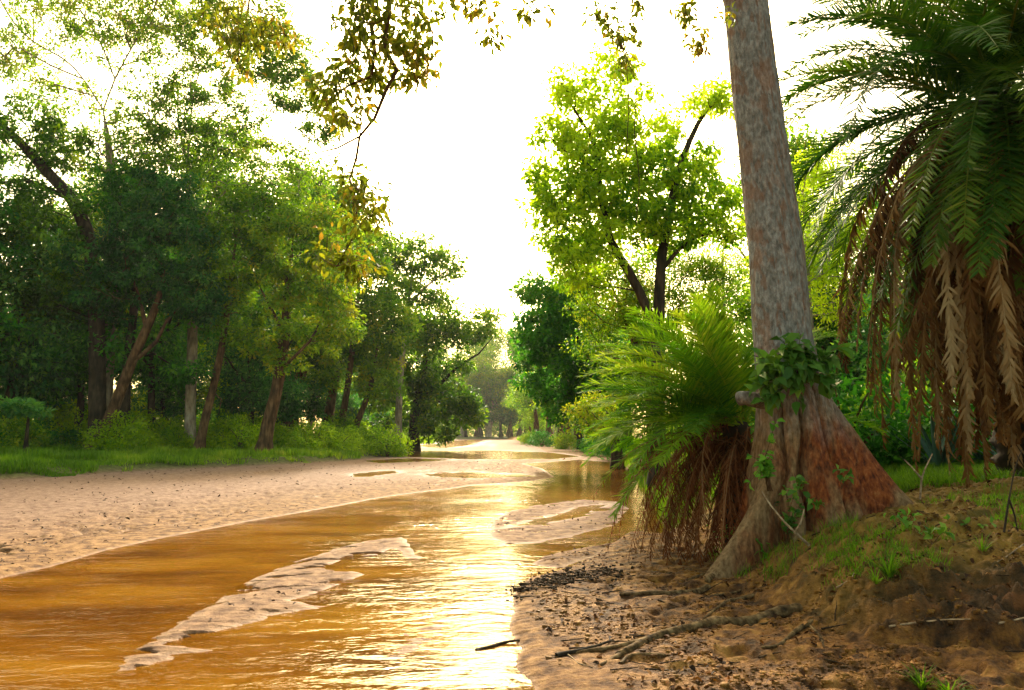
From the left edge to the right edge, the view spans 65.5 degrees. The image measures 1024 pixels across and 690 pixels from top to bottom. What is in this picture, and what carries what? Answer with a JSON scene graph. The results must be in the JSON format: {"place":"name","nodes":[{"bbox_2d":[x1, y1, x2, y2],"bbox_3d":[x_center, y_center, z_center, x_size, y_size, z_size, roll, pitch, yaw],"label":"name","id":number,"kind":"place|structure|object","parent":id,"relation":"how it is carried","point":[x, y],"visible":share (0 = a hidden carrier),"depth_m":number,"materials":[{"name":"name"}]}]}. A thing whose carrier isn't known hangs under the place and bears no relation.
{"place":"outdoors","nodes":[
{"label":"outdoors","id":0,"kind":"place"},
{"bbox_2d":[0,440,676,689],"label":"water","id":1,"kind":"structure","parent":0,"point":[90,622],"depth_m":7.42,"materials":[{"name":"liquid"}]},
{"bbox_2d":[0,436,1023,689],"bbox_3d":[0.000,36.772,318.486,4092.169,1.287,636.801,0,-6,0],"label":"ground","id":2,"kind":"structure","parent":0,"point":[990,660],"depth_m":6.99,"materials":[{"name":"sand"}]},
{"bbox_2d":[0,194,38,360],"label":"forest tree","id":3,"kind":"object","parent":2,"relation":"on","point":[6,318],"visible":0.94,"depth_m":42.30,"materials":[{"name":"green plant"}]},
{"bbox_2d":[0,415,53,448],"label":"bush","id":4,"kind":"object","parent":2,"relation":"on","point":[20,431],"visible":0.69,"depth_m":40.90,"materials":[{"name":"green plant"}]},
{"bbox_2d":[0,395,56,452],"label":"riverbank tree","id":5,"kind":"object","parent":2,"relation":"on","point":[21,407],"visible":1,"depth_m":33.52,"materials":[{"name":"green plant"}]},
{"bbox_2d":[14,418,60,448],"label":"bush","id":6,"kind":"object","parent":2,"relation":"on","point":[53,434],"visible":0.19,"depth_m":43.23,"materials":[{"name":"green plant"}]},
{"bbox_2d":[0,203,105,423],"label":"forest tree","id":7,"kind":"object","parent":2,"relation":"on","point":[18,379],"visible":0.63,"depth_m":43.60,"materials":[{"name":"green plant"}]},
{"bbox_2d":[0,90,115,445],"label":"riverbank tree","id":8,"kind":"object","parent":2,"relation":"on","point":[27,206],"visible":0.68,"depth_m":44.37,"materials":[{"name":"green plant"}]},
{"bbox_2d":[38,397,87,433],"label":"bush","id":9,"kind":"object","parent":2,"relation":"on","point":[62,415],"visible":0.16,"depth_m":47.80,"materials":[{"name":"green plant"}]},
{"bbox_2d":[41,426,86,446],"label":"bush","id":10,"kind":"object","parent":2,"relation":"on","point":[67,436],"visible":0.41,"depth_m":44.74,"materials":[{"name":"green plant"}]},
{"bbox_2d":[43,407,87,448],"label":"bush","id":11,"kind":"object","parent":2,"relation":"on","point":[74,422],"visible":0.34,"depth_m":45.79,"materials":[{"name":"green plant"}]},
{"bbox_2d":[23,256,148,437],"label":"forest tree","id":12,"kind":"object","parent":2,"relation":"on","point":[79,368],"visible":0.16,"depth_m":46.08,"materials":[{"name":"green plant"}]},
{"bbox_2d":[36,165,146,401],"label":"forest tree","id":13,"kind":"object","parent":2,"relation":"on","point":[94,224],"visible":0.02,"depth_m":64.34,"materials":[{"name":"green plant"}]},
{"bbox_2d":[0,0,210,408],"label":"riverbank tree","id":14,"kind":"object","parent":2,"relation":"on","point":[109,36],"visible":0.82,"depth_m":47.68,"materials":[{"name":"green plant"}]},
{"bbox_2d":[52,156,162,392],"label":"forest tree","id":15,"kind":"object","parent":2,"relation":"on","point":[75,183],"visible":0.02,"depth_m":63.36,"materials":[{"name":"green plant"}]},
{"bbox_2d":[76,410,163,450],"bbox_3d":[-20.755,4.787,42.570,4.383,2.628,4.144,5,-8,-40],"label":"bush","id":16,"kind":"object","parent":2,"relation":"on","point":[94,442],"visible":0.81,"depth_m":41.91,"materials":[{"name":"green plant"}]},
{"bbox_2d":[104,425,163,449],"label":"bush","id":17,"kind":"object","parent":2,"relation":"on","point":[139,440],"visible":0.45,"depth_m":42.01,"materials":[{"name":"green plant"}]},
{"bbox_2d":[48,164,234,447],"bbox_3d":[-20.206,-1.965,43.490,10.167,16.061,4.941,0,-6,0],"label":"riverbank tree","id":18,"kind":"object","parent":2,"relation":"on","point":[123,256],"visible":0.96,"depth_m":43.10,"materials":[{"name":"green plant"}]},
{"bbox_2d":[69,156,214,425],"bbox_3d":[-20.900,-2.495,44.988,8.526,17.028,4.276,0,-6,0],"label":"riverbank tree","id":19,"kind":"object","parent":2,"relation":"on","point":[114,183],"visible":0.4,"depth_m":44.68,"materials":[{"name":"green plant"}]},
{"bbox_2d":[73,241,218,427],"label":"forest tree","id":20,"kind":"object","parent":2,"relation":"on","point":[152,364],"visible":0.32,"depth_m":46.69,"materials":[{"name":"green plant"}]},
{"bbox_2d":[130,408,180,437],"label":"bush","id":21,"kind":"object","parent":2,"relation":"on","point":[151,415],"visible":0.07,"depth_m":46.26,"materials":[{"name":"green plant"}]},
{"bbox_2d":[113,315,207,421],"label":"forest tree","id":22,"kind":"object","parent":2,"relation":"on","point":[163,405],"visible":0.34,"depth_m":56.58,"materials":[{"name":"green plant"}]},
{"bbox_2d":[148,415,192,446],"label":"bush","id":23,"kind":"object","parent":2,"relation":"on","point":[168,426],"visible":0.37,"depth_m":45.81,"materials":[{"name":"green plant"}]},
{"bbox_2d":[158,428,194,448],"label":"bush","id":24,"kind":"object","parent":2,"relation":"on","point":[183,440],"visible":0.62,"depth_m":44.80,"materials":[{"name":"green plant"}]},
{"bbox_2d":[137,148,263,424],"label":"forest tree","id":25,"kind":"object","parent":2,"relation":"on","point":[206,203],"visible":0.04,"depth_m":64.81,"materials":[{"name":"green plant"}]},
{"bbox_2d":[0,433,445,476],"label":"grass","id":26,"kind":"structure","parent":2,"relation":"on","point":[17,459],"depth_m":34.96,"materials":[{"name":"plant"}]},
{"bbox_2d":[165,182,289,448],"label":"riverbank tree","id":27,"kind":"object","parent":2,"relation":"on","point":[230,266],"visible":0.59,"depth_m":44.99,"materials":[{"name":"green plant"}]},
{"bbox_2d":[196,322,262,424],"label":"forest tree","id":28,"kind":"object","parent":2,"relation":"on","point":[203,393],"visible":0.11,"depth_m":56.80,"materials":[{"name":"green plant"}]},
{"bbox_2d":[112,0,346,438],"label":"riverbank tree","id":29,"kind":"object","parent":2,"relation":"on","point":[186,127],"visible":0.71,"depth_m":48.26,"materials":[{"name":"green plant"}]},
{"bbox_2d":[164,110,301,362],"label":"forest tree","id":30,"kind":"object","parent":2,"relation":"on","point":[240,163],"visible":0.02,"depth_m":66.51,"materials":[{"name":"green plant"}]},
{"bbox_2d":[206,413,260,449],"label":"bush","id":31,"kind":"object","parent":2,"relation":"on","point":[251,434],"visible":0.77,"depth_m":45.99,"materials":[{"name":"green plant"}]},
{"bbox_2d":[207,409,260,439],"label":"bush","id":32,"kind":"object","parent":2,"relation":"on","point":[249,417],"visible":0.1,"depth_m":49.19,"materials":[{"name":"green plant"}]},
{"bbox_2d":[202,287,310,423],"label":"forest tree","id":33,"kind":"object","parent":2,"relation":"on","point":[237,395],"visible":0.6,"depth_m":49.23,"materials":[{"name":"green plant"}]},
{"bbox_2d":[202,183,315,414],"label":"forest tree","id":34,"kind":"object","parent":2,"relation":"on","point":[289,236],"visible":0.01,"depth_m":66.51,"materials":[{"name":"green plant"}]},
{"bbox_2d":[257,425,290,447],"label":"bush","id":35,"kind":"object","parent":2,"relation":"on","point":[283,438],"visible":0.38,"depth_m":49.19,"materials":[{"name":"green plant"}]},
{"bbox_2d":[231,301,332,422],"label":"forest tree","id":36,"kind":"object","parent":2,"relation":"on","point":[309,404],"visible":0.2,"depth_m":58.20,"materials":[{"name":"green plant"}]},
{"bbox_2d":[221,196,369,450],"bbox_3d":[-12.313,-1.068,45.583,8.426,14.777,5.539,0,-6,0],"label":"riverbank tree","id":37,"kind":"object","parent":2,"relation":"on","point":[285,298],"visible":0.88,"depth_m":44.79,"materials":[{"name":"green plant"}]},
{"bbox_2d":[282,430,323,449],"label":"bush","id":38,"kind":"object","parent":2,"relation":"on","point":[311,439],"visible":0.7,"depth_m":48.04,"materials":[{"name":"green plant"}]},
{"bbox_2d":[0,458,610,620],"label":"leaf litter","id":39,"kind":"object","parent":2,"relation":"on","point":[250,608],"visible":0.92,"depth_m":13.44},
{"bbox_2d":[252,148,359,423],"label":"forest tree","id":40,"kind":"object","parent":2,"relation":"on","point":[318,169],"visible":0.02,"depth_m":72.56,"materials":[{"name":"green plant"}]},
{"bbox_2d":[287,419,339,446],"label":"bush","id":41,"kind":"object","parent":2,"relation":"on","point":[305,425],"visible":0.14,"depth_m":50.42,"materials":[{"name":"green plant"}]},
{"bbox_2d":[269,161,361,428],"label":"forest tree","id":42,"kind":"object","parent":2,"relation":"on","point":[327,176],"visible":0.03,"depth_m":71.19,"materials":[{"name":"green plant"}]},
{"bbox_2d":[262,174,374,430],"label":"forest tree","id":43,"kind":"object","parent":2,"relation":"on","point":[313,195],"visible":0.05,"depth_m":67.35,"materials":[{"name":"green plant"}]},
{"bbox_2d":[292,420,345,448],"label":"bush","id":44,"kind":"object","parent":2,"relation":"on","point":[330,434],"visible":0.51,"depth_m":49.86,"materials":[{"name":"green plant"}]},
{"bbox_2d":[304,369,365,422],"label":"forest tree","id":45,"kind":"object","parent":2,"relation":"on","point":[352,405],"visible":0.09,"depth_m":78.78,"materials":[{"name":"green plant"}]},
{"bbox_2d":[289,178,386,428],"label":"forest tree","id":46,"kind":"object","parent":2,"relation":"on","point":[329,409],"visible":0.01,"depth_m":72.14,"materials":[{"name":"green plant"}]},
{"bbox_2d":[321,425,363,450],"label":"bush","id":47,"kind":"object","parent":2,"relation":"on","point":[353,443],"visible":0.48,"depth_m":50.95,"materials":[{"name":"green plant"}]},
{"bbox_2d":[324,407,376,441],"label":"bush","id":48,"kind":"object","parent":2,"relation":"on","point":[347,422],"visible":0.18,"depth_m":59.06,"materials":[{"name":"green plant"}]},
{"bbox_2d":[300,224,424,428],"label":"riverbank tree","id":49,"kind":"object","parent":2,"relation":"on","point":[374,339],"visible":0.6,"depth_m":59.75,"materials":[{"name":"green plant"}]},
{"bbox_2d":[359,423,417,456],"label":"bush","id":50,"kind":"object","parent":2,"relation":"on","point":[393,448],"visible":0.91,"depth_m":53.17,"materials":[{"name":"green plant"}]},
{"bbox_2d":[360,227,471,445],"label":"riverbank tree","id":51,"kind":"object","parent":2,"relation":"on","point":[436,258],"visible":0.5,"depth_m":68.36,"materials":[{"name":"green plant"}]},
{"bbox_2d":[352,302,506,450],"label":"riverbank tree","id":52,"kind":"object","parent":2,"relation":"on","point":[424,384],"visible":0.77,"depth_m":71.16,"materials":[{"name":"green plant"}]},
{"bbox_2d":[32,411,869,436],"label":"distant forest","id":53,"kind":"object","parent":2,"relation":"on","point":[494,431],"visible":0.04,"depth_m":324.53,"materials":[{"name":"green plant"}]},
{"bbox_2d":[442,326,489,436],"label":"forest tree","id":54,"kind":"object","parent":2,"relation":"on","point":[472,381],"visible":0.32,"depth_m":274.07,"materials":[{"name":"green plant"}]},
{"bbox_2d":[470,365,504,436],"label":"forest tree","id":55,"kind":"object","parent":2,"relation":"on","point":[489,418],"visible":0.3,"depth_m":272.99,"materials":[{"name":"green plant"}]},
{"bbox_2d":[467,322,512,436],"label":"forest tree","id":56,"kind":"object","parent":2,"relation":"on","point":[484,367],"visible":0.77,"depth_m":274.21,"materials":[{"name":"green plant"}]},
{"bbox_2d":[484,375,520,437],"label":"forest tree","id":57,"kind":"object","parent":2,"relation":"on","point":[504,420],"visible":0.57,"depth_m":272.73,"materials":[{"name":"green plant"}]},
{"bbox_2d":[489,365,522,437],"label":"forest tree","id":58,"kind":"object","parent":2,"relation":"on","point":[503,407],"visible":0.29,"depth_m":274.32,"materials":[{"name":"green plant"}]},
{"bbox_2d":[495,329,526,432],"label":"forest tree","id":59,"kind":"object","parent":2,"relation":"on","point":[511,361],"visible":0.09,"depth_m":277.15,"materials":[{"name":"green plant"}]},
{"bbox_2d":[500,339,542,436],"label":"forest tree","id":60,"kind":"object","parent":2,"relation":"on","point":[535,412],"visible":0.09,"depth_m":140.96,"materials":[{"name":"green plant"}]},
{"bbox_2d":[505,371,545,431],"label":"forest tree","id":61,"kind":"object","parent":2,"relation":"on","point":[532,420],"visible":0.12,"depth_m":153.06,"materials":[{"name":"green plant"}]},
{"bbox_2d":[512,329,551,436],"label":"forest tree","id":62,"kind":"object","parent":2,"relation":"on","point":[522,396],"visible":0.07,"depth_m":131.18,"materials":[{"name":"green plant"}]},
{"bbox_2d":[524,428,556,446],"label":"bush","id":63,"kind":"object","parent":2,"relation":"on","point":[548,441],"visible":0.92,"depth_m":97.34,"materials":[{"name":"green plant"}]},
{"bbox_2d":[551,430,576,448],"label":"bush","id":64,"kind":"object","parent":2,"relation":"on","point":[566,441],"visible":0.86,"depth_m":80.91,"materials":[{"name":"green plant"}]},
{"bbox_2d":[503,563,635,601],"bbox_3d":[0.477,2.331,7.923,1.913,0.141,1.124,6,-9,-41],"label":"river debris","id":65,"kind":"object","parent":2,"relation":"on","point":[578,574],"visible":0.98,"depth_m":7.91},
{"bbox_2d":[505,268,642,468],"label":"riverbank tree","id":66,"kind":"object","parent":2,"relation":"on","point":[552,331],"visible":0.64,"depth_m":35.56,"materials":[{"name":"green plant"}]},
{"bbox_2d":[514,38,747,487],"bbox_3d":[3.552,-2.372,22.443,7.052,12.738,3.089,0,-6,0],"label":"riverbank tree","id":67,"kind":"object","parent":2,"relation":"on","point":[587,188],"visible":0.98,"depth_m":22.24,"materials":[{"name":"green plant"}]},
{"bbox_2d":[590,270,679,445],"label":"forest tree","id":68,"kind":"object","parent":2,"relation":"on","point":[645,358],"visible":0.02,"depth_m":49.15,"materials":[{"name":"green plant"}]},
{"bbox_2d":[535,229,750,471],"bbox_3d":[4.469,0.160,26.155,7.491,8.370,3.538,0,-6,0],"label":"riverbank tree","id":69,"kind":"object","parent":2,"relation":"on","point":[615,306],"visible":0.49,"depth_m":25.92,"materials":[{"name":"green plant"}]},
{"bbox_2d":[619,584,710,595],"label":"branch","id":70,"kind":"object","parent":2,"relation":"on","point":[701,590],"visible":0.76,"depth_m":7.11,"materials":[{"name":"brown plant"}]},
{"bbox_2d":[576,603,802,665],"bbox_3d":[1.329,2.023,5.635,2.118,0.165,0.424,4,-7,-30],"label":"exposed root","id":71,"kind":"object","parent":2,"relation":"on","point":[782,611],"visible":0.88,"depth_m":5.79,"materials":[{"name":"brown plant"}]},
{"bbox_2d":[666,223,751,358],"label":"riverbank tree","id":72,"kind":"object","parent":2,"relation":"on","point":[738,267],"visible":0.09,"depth_m":34.21,"materials":[{"name":"green plant"}]},
{"bbox_2d":[516,435,918,524],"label":"grass","id":73,"kind":"structure","parent":2,"relation":"on","point":[646,488],"depth_m":19.08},
{"bbox_2d":[702,589,753,619],"bbox_3d":[1.752,2.150,6.670,0.332,0.071,1.350,-5,-8,38],"label":"exposed root","id":74,"kind":"object","parent":2,"relation":"on","point":[744,597],"visible":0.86,"depth_m":6.73,"materials":[{"name":"brown plant"}]},
{"bbox_2d":[575,280,886,567],"bbox_3d":[2.609,1.232,9.813,3.760,4.044,3.509,0,-6,0],"label":"wild palm","id":75,"kind":"object","parent":2,"relation":"on","point":[717,368],"visible":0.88,"depth_m":9.25,"materials":[{"name":"green plant"}]},
{"bbox_2d":[513,510,1023,670],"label":"river debris","id":76,"kind":"object","parent":2,"relation":"on","point":[631,635],"visible":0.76,"depth_m":6.32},
{"bbox_2d":[518,476,1023,689],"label":"earth clods","id":77,"kind":"object","parent":2,"relation":"on","point":[887,646],"visible":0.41,"depth_m":5.58,"materials":[{"name":"soil"}]},
{"bbox_2d":[707,510,857,581],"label":"grass","id":78,"kind":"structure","parent":2,"relation":"on","point":[796,551],"depth_m":7.36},
{"bbox_2d":[545,479,1023,689],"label":"leaf litter","id":79,"kind":"object","parent":2,"relation":"on","point":[802,672],"visible":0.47,"depth_m":5.68,"materials":[{"name":"plant"}]},
{"bbox_2d":[761,491,809,545],"bbox_3d":[2.521,1.596,7.302,0.420,0.500,0.136,-1,-6,6],"label":"fallen stick","id":80,"kind":"object","parent":2,"relation":"on","point":[795,531],"visible":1,"depth_m":7.30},
{"bbox_2d":[749,619,824,647],"bbox_3d":[1.946,2.017,5.711,0.443,0.090,0.985,-1,-6,9],"label":"exposed root","id":81,"kind":"object","parent":2,"relation":"on","point":[797,629],"visible":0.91,"depth_m":5.55,"materials":[{"name":"brown plant"}]},
{"bbox_2d":[774,501,804,543],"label":"seedling","id":82,"kind":"object","parent":2,"relation":"on","point":[789,520],"visible":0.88,"depth_m":7.81,"materials":[{"name":"green plant"}]},
{"bbox_2d":[720,114,866,358],"bbox_3d":[12.036,-2.823,35.461,8.892,15.045,6.824,5,-8,-35],"label":"forest tree","id":83,"kind":"object","parent":2,"relation":"on","point":[794,144],"visible":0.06,"depth_m":35.11,"materials":[{"name":"green plant"}]},
{"bbox_2d":[702,0,913,578],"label":"riverbank tree","id":84,"kind":"object","parent":2,"relation":"on","point":[818,440],"visible":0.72,"depth_m":8.35,"materials":[{"name":"brown plant"}]},
{"bbox_2d":[182,0,303,86],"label":"hanging branch","id":85,"kind":"object","parent":84,"relation":"hanging from","point":[238,36],"visible":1,"depth_m":8.34,"materials":[{"name":"green plant"}]},
{"bbox_2d":[293,0,448,287],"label":"hanging branch","id":86,"kind":"object","parent":84,"relation":"hanging from","point":[352,42],"visible":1,"depth_m":7.23,"materials":[{"name":"green plant"}]},
{"bbox_2d":[434,0,555,55],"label":"hanging branch","id":87,"kind":"object","parent":84,"relation":"hanging from","point":[478,12],"visible":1,"depth_m":7.19,"materials":[{"name":"green plant"}]},
{"bbox_2d":[581,0,650,223],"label":"hanging branch","id":88,"kind":"object","parent":84,"relation":"hanging from","point":[619,40],"visible":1,"depth_m":7.53,"materials":[{"name":"green plant"}]},
{"bbox_2d":[669,0,737,63],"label":"hanging branch","id":89,"kind":"object","parent":84,"relation":"hanging from","point":[686,17],"visible":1,"depth_m":7.97,"materials":[{"name":"green plant"}]},
{"bbox_2d":[743,410,785,490],"bbox_3d":[2.456,1.037,7.792,0.440,0.805,0.254,4,-7,-29],"label":"climbing vine","id":90,"kind":"object","parent":84,"relation":"on","point":[765,469],"visible":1,"depth_m":7.78,"materials":[{"name":"green plant"}]},
{"bbox_2d":[743,332,853,416],"bbox_3d":[2.857,0.289,7.958,1.102,0.863,0.451,0,-6,0],"label":"creeper plant","id":91,"kind":"object","parent":84,"relation":"attached to","point":[769,379],"visible":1,"depth_m":7.94,"materials":[{"name":"green plant"}]},
{"bbox_2d":[742,141,907,358],"bbox_3d":[11.096,-1.647,27.319,6.449,11.032,3.232,0,-6,0],"label":"riverbank tree","id":92,"kind":"object","parent":2,"relation":"on","point":[813,178],"visible":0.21,"depth_m":27.26,"materials":[{"name":"green plant"}]},
{"bbox_2d":[751,199,907,414],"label":"forest tree","id":93,"kind":"object","parent":2,"relation":"on","point":[854,365],"visible":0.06,"depth_m":33.14,"materials":[{"name":"green plant"}]},
{"bbox_2d":[823,365,951,466],"bbox_3d":[5.439,1.326,12.909,3.063,2.210,3.131,2,-7,-14],"label":"bush","id":94,"kind":"object","parent":2,"relation":"on","point":[876,442],"visible":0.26,"depth_m":12.48,"materials":[{"name":"green plant"}]},
{"bbox_2d":[849,410,928,465],"bbox_3d":[6.190,1.704,13.343,2.303,1.230,2.253,-4,-8,34],"label":"bush","id":95,"kind":"object","parent":2,"relation":"on","point":[894,444],"visible":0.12,"depth_m":12.75,"materials":[{"name":"green plant"}]},
{"bbox_2d":[865,541,916,576],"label":"grass tuft","id":96,"kind":"object","parent":2,"relation":"on","point":[889,571],"visible":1,"depth_m":5.75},
{"bbox_2d":[831,179,958,400],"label":"forest tree","id":97,"kind":"object","parent":2,"relation":"on","point":[868,298],"visible":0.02,"depth_m":21.20,"materials":[{"name":"green plant"}]},
{"bbox_2d":[779,0,1023,487],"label":"date palm","id":98,"kind":"object","parent":2,"relation":"on","point":[959,208],"visible":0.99,"depth_m":9.53,"materials":[{"name":"green plant"}]},
{"bbox_2d":[840,358,973,462],"bbox_3d":[7.553,1.379,14.149,3.186,2.523,3.146,3,-7,-26],"label":"bush","id":99,"kind":"object","parent":2,"relation":"on","point":[906,389],"visible":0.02,"depth_m":14.18,"materials":[{"name":"green plant"}]},
{"bbox_2d":[800,479,1023,589],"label":"grass","id":100,"kind":"structure","parent":2,"relation":"on","point":[994,495],"depth_m":6.48,"materials":[{"name":"plant"}]},
{"bbox_2d":[891,662,946,689],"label":"grass tuft","id":101,"kind":"object","parent":2,"relation":"on","point":[922,683],"visible":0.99,"depth_m":4.54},
{"bbox_2d":[899,518,955,544],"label":"seedling","id":102,"kind":"object","parent":2,"relation":"on","point":[941,529],"visible":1,"depth_m":6.15,"materials":[{"name":"green plant"}]},
{"bbox_2d":[859,389,996,466],"bbox_3d":[7.001,1.417,12.566,3.204,1.625,3.134,-2,-7,14],"label":"bush","id":103,"kind":"object","parent":2,"relation":"on","point":[888,447],"visible":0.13,"depth_m":12.19,"materials":[{"name":"green plant"}]},
{"bbox_2d":[878,409,991,465],"bbox_3d":[6.129,1.386,11.521,0.963,0.929,1.378,3,-7,-22],"label":"agave","id":104,"kind":"object","parent":2,"relation":"on","point":[929,448],"visible":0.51,"depth_m":11.40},
{"bbox_2d":[881,458,1023,492],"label":"grass","id":105,"kind":"structure","parent":2,"relation":"on","point":[906,475],"depth_m":9.93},
{"bbox_2d":[1003,449,1022,532],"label":"dead stem","id":106,"kind":"object","parent":2,"relation":"on","point":[1006,514],"visible":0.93,"depth_m":6.22,"materials":[{"name":"brown plant"}]},
{"bbox_2d":[0,0,1023,435],"label":"sky","id":107,"kind":"structure","parent":0,"point":[461,183],"materials":[{"name":"white"}]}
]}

